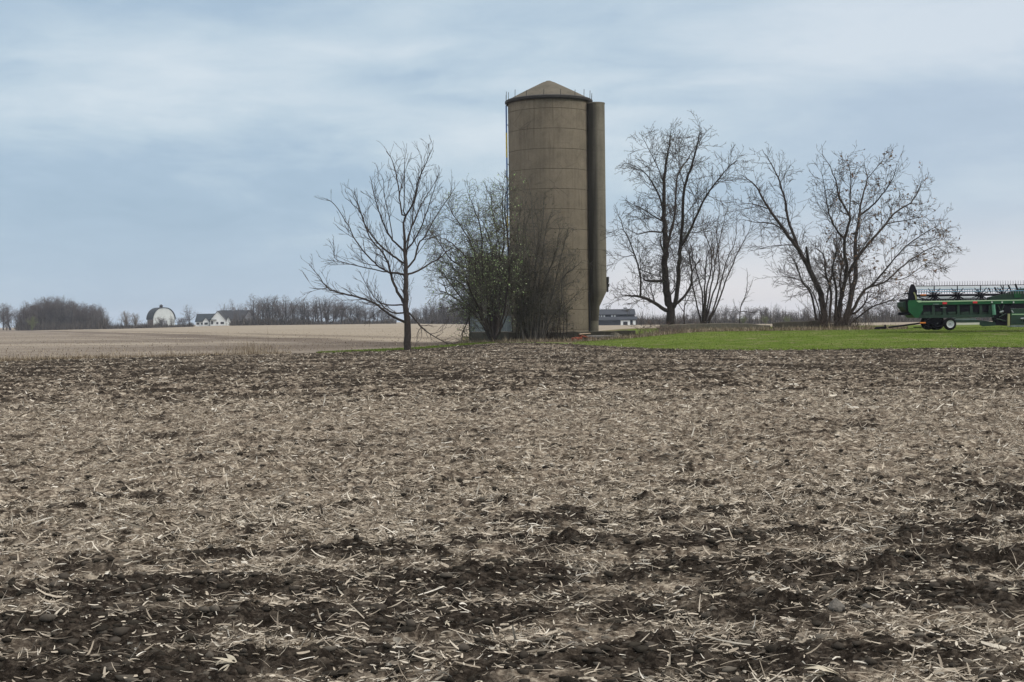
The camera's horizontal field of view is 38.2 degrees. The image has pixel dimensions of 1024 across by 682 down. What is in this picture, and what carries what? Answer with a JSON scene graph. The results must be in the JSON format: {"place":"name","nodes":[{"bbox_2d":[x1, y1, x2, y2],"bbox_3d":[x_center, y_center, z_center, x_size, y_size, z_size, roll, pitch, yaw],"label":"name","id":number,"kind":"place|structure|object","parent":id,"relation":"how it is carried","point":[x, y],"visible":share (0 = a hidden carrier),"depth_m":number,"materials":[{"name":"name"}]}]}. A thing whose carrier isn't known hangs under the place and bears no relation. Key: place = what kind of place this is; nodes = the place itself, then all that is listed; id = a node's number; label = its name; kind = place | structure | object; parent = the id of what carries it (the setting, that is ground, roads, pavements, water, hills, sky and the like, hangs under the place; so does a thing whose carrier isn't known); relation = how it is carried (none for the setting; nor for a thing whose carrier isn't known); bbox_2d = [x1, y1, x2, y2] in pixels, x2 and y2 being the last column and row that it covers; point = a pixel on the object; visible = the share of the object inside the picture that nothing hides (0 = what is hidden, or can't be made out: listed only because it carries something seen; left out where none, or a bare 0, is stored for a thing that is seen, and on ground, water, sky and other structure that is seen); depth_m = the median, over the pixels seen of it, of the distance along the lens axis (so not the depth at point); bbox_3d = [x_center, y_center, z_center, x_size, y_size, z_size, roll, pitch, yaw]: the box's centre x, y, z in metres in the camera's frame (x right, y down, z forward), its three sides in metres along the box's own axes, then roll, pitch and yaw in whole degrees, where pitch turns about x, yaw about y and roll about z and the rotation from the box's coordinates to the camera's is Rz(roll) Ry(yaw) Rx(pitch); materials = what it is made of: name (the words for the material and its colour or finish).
{"place":"outdoors","nodes":[
{"label":"outdoors","id":0,"kind":"place"},
{"bbox_2d":[0,317,992,359],"bbox_3d":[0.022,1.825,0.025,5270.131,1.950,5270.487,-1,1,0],"label":"ground","id":1,"kind":"structure","parent":0,"point":[315,331],"depth_m":162.59,"materials":[{"name":"soil"}]},
{"bbox_2d":[0,306,15,329],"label":"tree","id":2,"kind":"object","parent":1,"relation":"on","point":[3,318],"visible":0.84,"depth_m":775.06,"materials":[{"name":"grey plant"}]},
{"bbox_2d":[0,303,16,329],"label":"tree","id":3,"kind":"object","parent":1,"relation":"on","point":[8,322],"visible":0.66,"depth_m":787.31,"materials":[{"name":"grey plant"}]},
{"bbox_2d":[12,310,19,323],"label":"tree","id":4,"kind":"object","parent":1,"relation":"on","point":[17,316],"visible":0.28,"depth_m":763.54,"materials":[{"name":"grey plant"}]},
{"bbox_2d":[8,308,30,324],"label":"tree","id":5,"kind":"object","parent":1,"relation":"on","point":[20,315],"visible":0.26,"depth_m":701.83,"materials":[{"name":"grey plant"}]},
{"bbox_2d":[18,305,38,321],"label":"tree","id":6,"kind":"object","parent":1,"relation":"on","point":[34,315],"visible":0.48,"depth_m":698.02,"materials":[{"name":"grey plant"}]},
{"bbox_2d":[18,302,39,323],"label":"tree","id":7,"kind":"object","parent":1,"relation":"on","point":[24,320],"visible":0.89,"depth_m":688.63,"materials":[{"name":"grey plant"}]},
{"bbox_2d":[27,316,37,329],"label":"tree","id":8,"kind":"object","parent":1,"relation":"on","point":[31,323],"visible":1,"depth_m":664.78,"materials":[{"name":"plant"}]},
{"bbox_2d":[21,299,50,324],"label":"tree","id":9,"kind":"object","parent":1,"relation":"on","point":[40,316],"visible":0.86,"depth_m":699.12,"materials":[{"name":"grey plant"}]},
{"bbox_2d":[36,302,54,324],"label":"tree","id":10,"kind":"object","parent":1,"relation":"on","point":[45,312],"visible":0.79,"depth_m":702.75,"materials":[{"name":"grey plant"}]},
{"bbox_2d":[28,297,65,323],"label":"tree","id":11,"kind":"object","parent":1,"relation":"on","point":[50,307],"visible":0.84,"depth_m":704.34,"materials":[{"name":"grey plant"}]},
{"bbox_2d":[39,303,58,323],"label":"tree","id":12,"kind":"object","parent":1,"relation":"on","point":[50,315],"visible":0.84,"depth_m":701.06,"materials":[{"name":"grey plant"}]},
{"bbox_2d":[7,307,114,330],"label":"undergrowth","id":13,"kind":"object","parent":1,"relation":"on","point":[59,326],"visible":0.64,"depth_m":685.04,"materials":[{"name":"plant"}]},
{"bbox_2d":[48,296,76,324],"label":"tree","id":14,"kind":"object","parent":1,"relation":"on","point":[64,308],"visible":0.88,"depth_m":701.71,"materials":[{"name":"grey plant"}]},
{"bbox_2d":[54,303,76,324],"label":"tree","id":15,"kind":"object","parent":1,"relation":"on","point":[71,317],"visible":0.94,"depth_m":698.75,"materials":[{"name":"grey plant"}]},
{"bbox_2d":[56,300,77,323],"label":"tree","id":16,"kind":"object","parent":1,"relation":"on","point":[74,312],"visible":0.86,"depth_m":703.45,"materials":[{"name":"grey plant"}]},
{"bbox_2d":[59,301,88,320],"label":"tree","id":17,"kind":"object","parent":1,"relation":"on","point":[73,308],"visible":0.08,"depth_m":732.13,"materials":[{"name":"grey plant"}]},
{"bbox_2d":[74,305,91,324],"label":"tree","id":18,"kind":"object","parent":1,"relation":"on","point":[81,315],"visible":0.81,"depth_m":708.10,"materials":[{"name":"grey plant"}]},
{"bbox_2d":[75,304,96,322],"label":"tree","id":19,"kind":"object","parent":1,"relation":"on","point":[86,313],"visible":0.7,"depth_m":713.02,"materials":[{"name":"grey plant"}]},
{"bbox_2d":[86,305,100,320],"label":"tree","id":20,"kind":"object","parent":1,"relation":"on","point":[90,314],"visible":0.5,"depth_m":716.55,"materials":[{"name":"grey plant"}]},
{"bbox_2d":[121,310,133,324],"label":"tree","id":21,"kind":"object","parent":1,"relation":"on","point":[125,317],"visible":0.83,"depth_m":739.78,"materials":[{"name":"plant"}]},
{"bbox_2d":[129,313,141,324],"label":"tree","id":22,"kind":"object","parent":1,"relation":"on","point":[135,320],"visible":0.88,"depth_m":744.49,"materials":[{"name":"plant"}]},
{"bbox_2d":[0,347,291,361],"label":"bleached grass","id":23,"kind":"structure","parent":1,"relation":"on","point":[50,357],"depth_m":71.52,"materials":[{"name":"plant"}]},
{"bbox_2d":[107,317,193,328],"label":"undergrowth","id":24,"kind":"object","parent":1,"relation":"on","point":[145,325],"visible":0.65,"depth_m":678.74,"materials":[{"name":"plant"}]},
{"bbox_2d":[146,304,175,324],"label":"arched barn","id":25,"kind":"structure","parent":1,"relation":"on","point":[154,314],"depth_m":760.28,"materials":[{"name":"grey"}]},
{"bbox_2d":[155,316,166,324],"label":"tree","id":26,"kind":"object","parent":1,"relation":"on","point":[161,320],"visible":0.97,"depth_m":689.25,"materials":[{"name":"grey plant"}]},
{"bbox_2d":[183,304,196,321],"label":"tree","id":27,"kind":"object","parent":1,"relation":"on","point":[188,315],"visible":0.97,"depth_m":699.65,"materials":[{"name":"grey plant"}]},
{"bbox_2d":[195,307,255,325],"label":"farmhouse","id":28,"kind":"object","parent":1,"relation":"on","point":[220,318],"visible":0.71,"depth_m":759.92,"materials":[{"name":"white"}]},
{"bbox_2d":[1,327,462,357],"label":"stubble","id":29,"kind":"object","parent":1,"relation":"on","point":[200,342],"visible":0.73,"depth_m":114.87,"materials":[{"name":"plant"}]},
{"bbox_2d":[230,309,244,320],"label":"tree","id":30,"kind":"object","parent":1,"relation":"on","point":[236,315],"visible":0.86,"depth_m":744.49,"materials":[{"name":"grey plant"}]},
{"bbox_2d":[212,334,283,353],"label":"tall weeds","id":31,"kind":"object","parent":1,"relation":"on","point":[253,347],"visible":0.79,"depth_m":79.53,"materials":[{"name":"plant"}]},
{"bbox_2d":[245,295,271,319],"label":"tree","id":32,"kind":"object","parent":1,"relation":"on","point":[256,310],"visible":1,"depth_m":682.60,"materials":[{"name":"grey plant"}]},
{"bbox_2d":[248,294,273,318],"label":"tree","id":33,"kind":"object","parent":1,"relation":"on","point":[262,314],"visible":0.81,"depth_m":696.00,"materials":[{"name":"grey plant"}]},
{"bbox_2d":[255,296,282,317],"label":"tree","id":34,"kind":"object","parent":1,"relation":"on","point":[266,308],"visible":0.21,"depth_m":724.29,"materials":[{"name":"grey plant"}]},
{"bbox_2d":[260,295,286,318],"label":"tree","id":35,"kind":"object","parent":1,"relation":"on","point":[270,309],"visible":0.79,"depth_m":692.28,"materials":[{"name":"grey plant"}]},
{"bbox_2d":[264,297,290,318],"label":"tree","id":36,"kind":"object","parent":1,"relation":"on","point":[274,305],"visible":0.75,"depth_m":694.08,"materials":[{"name":"grey plant"}]},
{"bbox_2d":[277,296,300,322],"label":"tree","id":37,"kind":"object","parent":1,"relation":"on","point":[285,310],"visible":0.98,"depth_m":677.86,"materials":[{"name":"grey plant"}]},
{"bbox_2d":[279,298,299,316],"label":"tree","id":38,"kind":"object","parent":1,"relation":"on","point":[293,314],"visible":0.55,"depth_m":696.15,"materials":[{"name":"grey plant"}]},
{"bbox_2d":[284,298,308,324],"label":"tree","id":39,"kind":"object","parent":1,"relation":"on","point":[303,314],"visible":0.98,"depth_m":681.14,"materials":[{"name":"grey plant"}]},
{"bbox_2d":[290,301,302,319],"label":"tree","id":40,"kind":"object","parent":1,"relation":"on","point":[294,311],"visible":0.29,"depth_m":731.21,"materials":[{"name":"grey plant"}]},
{"bbox_2d":[294,297,324,319],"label":"tree","id":41,"kind":"object","parent":1,"relation":"on","point":[307,315],"visible":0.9,"depth_m":684.87,"materials":[{"name":"grey plant"}]},
{"bbox_2d":[228,310,396,325],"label":"undergrowth","id":42,"kind":"object","parent":1,"relation":"on","point":[265,321],"visible":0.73,"depth_m":676.48,"materials":[{"name":"plant"}]},
{"bbox_2d":[309,296,329,320],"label":"tree","id":43,"kind":"object","parent":1,"relation":"on","point":[315,312],"visible":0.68,"depth_m":692.57,"materials":[{"name":"grey plant"}]},
{"bbox_2d":[311,297,337,322],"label":"tree","id":44,"kind":"object","parent":1,"relation":"on","point":[319,306],"visible":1,"depth_m":679.63,"materials":[{"name":"grey plant"}]},
{"bbox_2d":[317,294,345,321],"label":"tree","id":45,"kind":"object","parent":1,"relation":"on","point":[327,317],"visible":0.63,"depth_m":699.42,"materials":[{"name":"grey plant"}]},
{"bbox_2d":[329,298,349,320],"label":"tree","id":46,"kind":"object","parent":1,"relation":"on","point":[335,313],"visible":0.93,"depth_m":687.26,"materials":[{"name":"grey plant"}]},
{"bbox_2d":[336,298,355,321],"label":"tree","id":47,"kind":"object","parent":1,"relation":"on","point":[341,305],"visible":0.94,"depth_m":683.49,"materials":[{"name":"grey plant"}]},
{"bbox_2d":[337,301,357,317],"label":"tree","id":48,"kind":"object","parent":1,"relation":"on","point":[350,308],"visible":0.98,"depth_m":682.36,"materials":[{"name":"grey plant"}]},
{"bbox_2d":[350,303,370,321],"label":"tree","id":49,"kind":"object","parent":1,"relation":"on","point":[360,313],"visible":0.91,"depth_m":681.88,"materials":[{"name":"grey plant"}]},
{"bbox_2d":[353,306,370,319],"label":"tree","id":50,"kind":"object","parent":1,"relation":"on","point":[366,316],"visible":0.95,"depth_m":686.32,"materials":[{"name":"grey plant"}]},
{"bbox_2d":[368,305,382,320],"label":"tree","id":51,"kind":"object","parent":1,"relation":"on","point":[373,311],"visible":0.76,"depth_m":693.71,"materials":[{"name":"grey plant"}]},
{"bbox_2d":[381,307,392,319],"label":"tree","id":52,"kind":"object","parent":1,"relation":"on","point":[387,316],"visible":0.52,"depth_m":695.37,"materials":[{"name":"grey plant"}]},
{"bbox_2d":[417,304,426,316],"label":"tree","id":53,"kind":"object","parent":1,"relation":"on","point":[420,312],"visible":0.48,"depth_m":733.00,"materials":[{"name":"grey plant"}]},
{"bbox_2d":[422,305,433,317],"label":"tree","id":54,"kind":"object","parent":1,"relation":"on","point":[427,311],"visible":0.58,"depth_m":689.61,"materials":[{"name":"grey plant"}]},
{"bbox_2d":[430,301,439,313],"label":"tree","id":55,"kind":"object","parent":1,"relation":"on","point":[434,307],"visible":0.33,"depth_m":700.09,"materials":[{"name":"grey plant"}]},
{"bbox_2d":[410,303,468,323],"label":"undergrowth","id":56,"kind":"object","parent":1,"relation":"on","point":[436,317],"visible":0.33,"depth_m":675.99,"materials":[{"name":"plant"}]},
{"bbox_2d":[433,302,449,314],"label":"tree","id":57,"kind":"object","parent":1,"relation":"on","point":[445,308],"visible":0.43,"depth_m":691.05,"materials":[{"name":"grey plant"}]},
{"bbox_2d":[599,307,637,324],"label":"grey house","id":58,"kind":"structure","parent":1,"relation":"on","point":[614,317],"depth_m":448.30,"materials":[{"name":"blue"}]},
{"bbox_2d":[719,304,737,320],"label":"tree","id":59,"kind":"object","parent":1,"relation":"on","point":[725,313],"visible":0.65,"depth_m":555.29,"materials":[{"name":"grey plant"}]},
{"bbox_2d":[724,306,741,319],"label":"tree","id":60,"kind":"object","parent":1,"relation":"on","point":[729,312],"visible":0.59,"depth_m":640.41,"materials":[{"name":"grey plant"}]},
{"bbox_2d":[737,306,759,318],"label":"tree","id":61,"kind":"object","parent":1,"relation":"on","point":[755,310],"visible":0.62,"depth_m":630.50,"materials":[{"name":"grey plant"}]},
{"bbox_2d":[742,307,754,319],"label":"tree","id":62,"kind":"object","parent":1,"relation":"on","point":[747,314],"visible":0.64,"depth_m":617.25,"materials":[{"name":"grey plant"}]},
{"bbox_2d":[760,316,769,323],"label":"tree","id":63,"kind":"object","parent":1,"relation":"on","point":[765,320],"visible":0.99,"depth_m":429.62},
{"bbox_2d":[759,307,772,316],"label":"tree","id":64,"kind":"object","parent":1,"relation":"on","point":[765,313],"visible":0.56,"depth_m":579.19,"materials":[{"name":"grey plant"}]},
{"bbox_2d":[765,305,781,317],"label":"tree","id":65,"kind":"object","parent":1,"relation":"on","point":[776,311],"visible":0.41,"depth_m":629.37,"materials":[{"name":"grey plant"}]},
{"bbox_2d":[795,309,813,317],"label":"tree","id":66,"kind":"object","parent":1,"relation":"on","point":[806,313],"visible":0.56,"depth_m":531.26,"materials":[{"name":"grey plant"}]},
{"bbox_2d":[625,300,1023,324],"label":"undergrowth","id":67,"kind":"object","parent":1,"relation":"on","point":[878,319],"visible":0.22,"depth_m":490.49,"materials":[{"name":"plant"}]},
{"bbox_2d":[860,305,872,318],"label":"tree","id":68,"kind":"object","parent":1,"relation":"on","point":[866,312],"visible":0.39,"depth_m":540.74,"materials":[{"name":"brown plant"}]},
{"bbox_2d":[873,306,896,316],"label":"tree","id":69,"kind":"object","parent":1,"relation":"on","point":[886,309],"visible":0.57,"depth_m":520.72,"materials":[{"name":"grey plant"}]},
{"bbox_2d":[0,342,1023,681],"bbox_3d":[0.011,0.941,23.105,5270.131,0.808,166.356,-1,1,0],"label":"field","id":70,"kind":"structure","parent":0,"point":[138,370],"depth_m":12.48,"materials":[{"name":"soil"}]},
{"bbox_2d":[209,653,236,670],"bbox_3d":[-1.327,1.485,6.788,0.131,0.072,0.208,-1,1,-37],"label":"corn husk","id":71,"kind":"object","parent":70,"relation":"on","point":[229,659],"visible":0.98,"depth_m":6.81,"materials":[{"name":"plant"}]},
{"bbox_2d":[0,341,1023,681],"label":"crop residue","id":72,"kind":"object","parent":70,"relation":"on","point":[402,531],"visible":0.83,"depth_m":12.61},
{"bbox_2d":[0,433,1023,681],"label":"soil clods","id":73,"kind":"object","parent":70,"relation":"on","point":[380,607],"visible":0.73,"depth_m":8.61,"materials":[{"name":"soil"}]},
{"bbox_2d":[703,590,722,598],"bbox_3d":[1.125,1.407,8.199,0.130,0.034,0.149,0,1,15],"label":"corn husk","id":74,"kind":"object","parent":70,"relation":"on","point":[714,594],"visible":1,"depth_m":8.20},
{"bbox_2d":[801,664,838,678],"bbox_3d":[1.368,1.470,6.553,0.165,0.076,0.080,-1,1,0],"label":"corn husk","id":75,"kind":"object","parent":70,"relation":"on","point":[825,669],"visible":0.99,"depth_m":6.55,"materials":[{"name":"plant"}]},
{"bbox_2d":[827,598,844,611],"bbox_3d":[1.749,1.432,7.984,0.097,0.092,0.081,-1,1,0],"label":"stone","id":76,"kind":"object","parent":70,"relation":"on","point":[837,605],"visible":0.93,"depth_m":7.96,"materials":[{"name":"stone"}]},
{"bbox_2d":[860,603,872,608],"bbox_3d":[1.921,1.440,8.018,0.072,0.041,0.055,-1,1,0],"label":"stone","id":77,"kind":"object","parent":70,"relation":"on","point":[866,605],"visible":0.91,"depth_m":8.00,"materials":[{"name":"stone"}]},
{"bbox_2d":[997,588,1017,595],"bbox_3d":[2.795,1.405,8.294,0.142,0.076,0.153,0,1,32],"label":"corn husk","id":78,"kind":"object","parent":70,"relation":"on","point":[1010,591],"visible":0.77,"depth_m":8.25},
{"bbox_2d":[0,0,1023,327],"label":"sky","id":79,"kind":"structure","parent":0,"point":[173,154],"materials":[{"name":"blue"}]},
{"bbox_2d":[435,342,589,347],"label":"grass verge","id":80,"kind":"object","parent":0,"point":[539,342],"depth_m":94.70,"materials":[{"name":"plant"}]},
{"bbox_2d":[299,135,474,349],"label":"bare tree","id":81,"kind":"object","parent":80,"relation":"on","point":[406,321],"visible":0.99,"depth_m":83.39,"materials":[{"name":"brown plant"}]},
{"bbox_2d":[316,341,494,352],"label":"verge blades","id":82,"kind":"object","parent":80,"relation":"on","point":[416,347],"visible":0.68,"depth_m":85.63,"materials":[{"name":"green plant"}]},
{"bbox_2d":[413,166,537,342],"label":"budding shrub","id":83,"kind":"object","parent":80,"relation":"on","point":[484,286],"visible":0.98,"depth_m":96.93,"materials":[{"name":"green plant"}]},
{"bbox_2d":[462,325,873,343],"bbox_3d":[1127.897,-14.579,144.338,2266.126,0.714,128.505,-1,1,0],"label":"yard ground","id":84,"kind":"structure","parent":0,"point":[463,338],"depth_m":134.31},
{"bbox_2d":[468,256,512,341],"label":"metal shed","id":85,"kind":"structure","parent":84,"relation":"on","point":[478,333],"depth_m":103.95,"materials":[{"name":"metal"}]},
{"bbox_2d":[509,242,576,339],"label":"dark thicket","id":86,"kind":"object","parent":84,"relation":"on","point":[554,327],"visible":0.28,"depth_m":101.98,"materials":[{"name":"brown plant"}]},
{"bbox_2d":[498,175,594,339],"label":"tangled brush","id":87,"kind":"object","parent":84,"relation":"on","point":[536,291],"visible":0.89,"depth_m":97.85,"materials":[{"name":"brown plant"}]},
{"bbox_2d":[505,81,608,331],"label":"silo","id":88,"kind":"object","parent":84,"relation":"on","point":[556,137],"visible":0.71,"depth_m":105.56,"materials":[{"name":"concrete"}]},
{"bbox_2d":[509,330,635,339],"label":"silo plinth wall","id":89,"kind":"structure","parent":84,"relation":"on","point":[572,334],"depth_m":103.26,"materials":[{"name":"concrete"}]},
{"bbox_2d":[572,325,1023,349],"bbox_3d":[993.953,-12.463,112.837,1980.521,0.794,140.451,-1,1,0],"label":"lawn","id":90,"kind":"structure","parent":0,"point":[953,335],"depth_m":83.69,"materials":[{"name":"green plant"}]},
{"bbox_2d":[626,320,704,334],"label":"brush","id":91,"kind":"object","parent":90,"relation":"on","point":[670,328],"visible":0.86,"depth_m":96.04,"materials":[{"name":"plant"}]},
{"bbox_2d":[600,111,752,324],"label":"budding tree","id":92,"kind":"object","parent":90,"relation":"on","point":[670,305],"visible":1,"depth_m":98.87,"materials":[{"name":"brown plant"}]},
{"bbox_2d":[456,322,907,343],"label":"dry weeds","id":93,"kind":"object","parent":90,"relation":"on","point":[723,329],"visible":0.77,"depth_m":95.46,"materials":[{"name":"plant"}]},
{"bbox_2d":[678,287,694,323],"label":"sapling","id":94,"kind":"object","parent":90,"relation":"on","point":[685,303],"visible":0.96,"depth_m":99.00,"materials":[{"name":"brown plant"}]},
{"bbox_2d":[660,323,769,331],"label":"wall","id":95,"kind":"structure","parent":90,"relation":"on","point":[726,325],"depth_m":97.25,"materials":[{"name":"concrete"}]},
{"bbox_2d":[672,192,758,323],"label":"slim tree","id":96,"kind":"object","parent":90,"relation":"on","point":[705,310],"visible":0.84,"depth_m":101.55,"materials":[{"name":"brown plant"}]},
{"bbox_2d":[730,267,759,322],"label":"sapling","id":97,"kind":"object","parent":90,"relation":"on","point":[744,299],"visible":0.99,"depth_m":97.59,"materials":[{"name":"brown plant"}]},
{"bbox_2d":[772,320,819,328],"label":"wall","id":98,"kind":"structure","parent":90,"relation":"on","point":[793,324],"depth_m":96.85,"materials":[{"name":"concrete"}]},
{"bbox_2d":[792,290,884,328],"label":"brush","id":99,"kind":"object","parent":90,"relation":"on","point":[843,321],"visible":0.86,"depth_m":96.62,"materials":[{"name":"plant"}]},
{"bbox_2d":[715,141,967,327],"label":"wide tree","id":100,"kind":"object","parent":90,"relation":"on","point":[844,264],"visible":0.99,"depth_m":97.88,"materials":[{"name":"brown plant"}]},
{"bbox_2d":[874,318,996,329],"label":"trailer","id":101,"kind":"object","parent":90,"relation":"on","point":[938,323],"visible":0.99,"depth_m":88.05,"materials":[{"name":"green paint"}]},
{"bbox_2d":[897,280,1023,326],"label":"harvester header","id":102,"kind":"object","parent":101,"relation":"on","point":[997,307],"visible":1,"depth_m":88.01,"materials":[{"name":"green paint"}]},
{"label":"beam","id":103,"kind":"object","parent":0,"visible":0},
{"bbox_2d":[587,335,615,337],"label":"board","id":104,"kind":"object","parent":103,"relation":"on","point":[600,335],"visible":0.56,"depth_m":98.92,"materials":[{"name":"wood"}]}
]}

